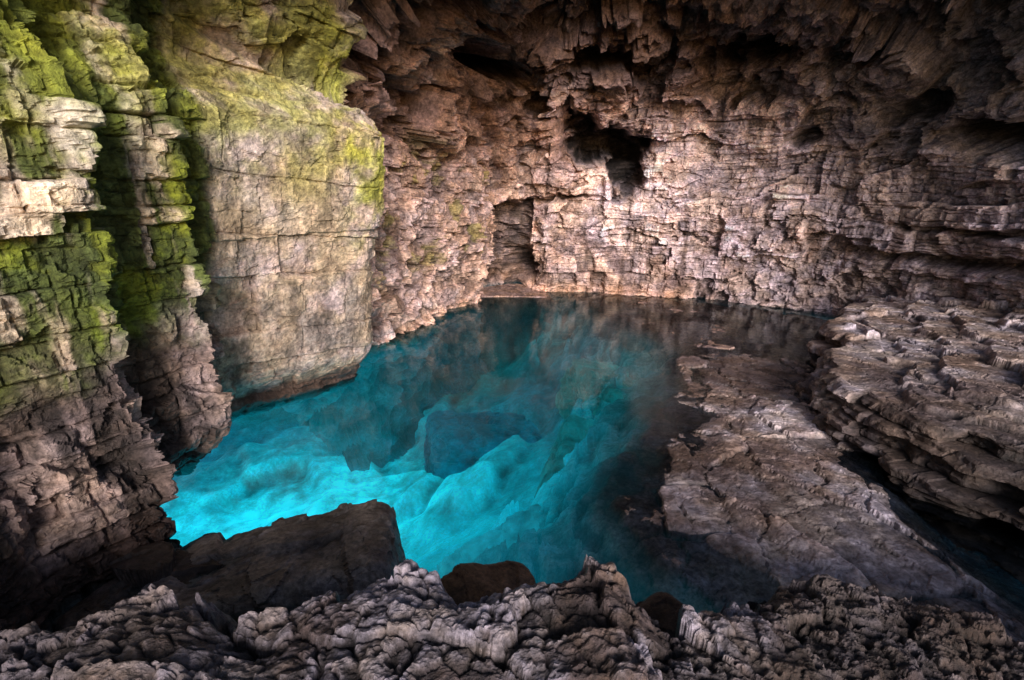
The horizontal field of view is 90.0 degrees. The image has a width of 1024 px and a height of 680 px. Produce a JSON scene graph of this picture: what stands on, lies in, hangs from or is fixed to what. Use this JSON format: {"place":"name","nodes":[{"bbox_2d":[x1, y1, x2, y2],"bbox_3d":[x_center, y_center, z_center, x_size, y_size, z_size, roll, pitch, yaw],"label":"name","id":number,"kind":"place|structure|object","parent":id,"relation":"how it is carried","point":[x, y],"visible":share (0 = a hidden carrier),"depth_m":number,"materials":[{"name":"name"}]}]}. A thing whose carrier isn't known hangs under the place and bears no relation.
{"place":"outdoors","nodes":[
{"label":"outdoors","id":0,"kind":"place"},
{"bbox_2d":[0,0,1023,632],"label":"cave wall","id":1,"kind":"structure","parent":0,"point":[330,220],"depth_m":10.99,"materials":[{"name":"stone"}]},
{"bbox_2d":[0,554,1023,679],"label":"rock ledge","id":2,"kind":"object","parent":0,"point":[410,619],"visible":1,"depth_m":2.55,"materials":[{"name":"stone"}]},
{"bbox_2d":[441,560,535,605],"bbox_3d":[-0.224,2.167,3.676,0.852,0.970,0.707,6,22,-27],"label":"boulder","id":3,"kind":"object","parent":2,"relation":"on","point":[473,582],"visible":0.24,"depth_m":3.63,"materials":[{"name":"stone"}]},
{"bbox_2d":[159,284,1023,640],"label":"cave floor","id":4,"kind":"structure","parent":0,"point":[709,466],"depth_m":8.73,"materials":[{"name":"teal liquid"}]},
{"bbox_2d":[136,499,405,623],"bbox_3d":[-2.335,2.951,5.377,2.580,1.869,1.500,-9,14,-11],"label":"rock slab","id":5,"kind":"object","parent":4,"relation":"on","point":[343,550],"visible":0.37,"depth_m":5.00,"materials":[{"name":"stone"}]},
{"bbox_2d":[51,541,225,632],"bbox_3d":[-3.357,3.063,5.036,1.620,1.761,1.459,16,24,16],"label":"boulder","id":6,"kind":"object","parent":5,"relation":"on","point":[135,571],"visible":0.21,"depth_m":4.88,"materials":[{"name":"stone"}]},
{"bbox_2d":[423,410,541,478],"bbox_3d":[-0.785,3.001,13.875,3.153,1.804,1.999,4,14,-17],"label":"submerged boulder","id":7,"kind":"object","parent":4,"relation":"on","point":[455,442],"visible":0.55,"depth_m":13.06,"materials":[{"name":"blue stone"}]},
{"bbox_2d":[437,504,541,578],"bbox_3d":[0.086,3.724,7.720,2.005,1.534,1.525,-22,29,-24],"label":"submerged boulder","id":8,"kind":"object","parent":4,"relation":"on","point":[510,527],"visible":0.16,"depth_m":7.70,"materials":[{"name":"teal stone"}]},
{"bbox_2d":[534,415,593,497],"bbox_3d":[1.289,2.840,10.065,1.468,1.810,2.663,23,27,5],"label":"submerged boulder","id":9,"kind":"object","parent":4,"relation":"on","point":[573,429],"visible":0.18,"depth_m":10.09,"materials":[{"name":"teal stone"}]},
{"bbox_2d":[555,358,635,418],"bbox_3d":[2.412,1.710,12.578,1.832,1.832,3.069,9,16,-23],"label":"submerged boulder","id":10,"kind":"object","parent":4,"relation":"on","point":[584,379],"visible":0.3,"depth_m":12.58,"materials":[{"name":"stone"}]},
{"bbox_2d":[636,592,682,637],"bbox_3d":[1.078,2.603,3.980,0.975,0.914,0.822,-20,30,-31],"label":"boulder","id":11,"kind":"object","parent":4,"relation":"on","point":[662,608],"visible":0.12,"depth_m":4.04,"materials":[{"name":"stone"}]},
{"bbox_2d":[800,295,1023,583],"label":"rock platform","id":12,"kind":"object","parent":4,"relation":"on","point":[922,401],"visible":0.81,"depth_m":7.27,"materials":[{"name":"stone"}]}
]}

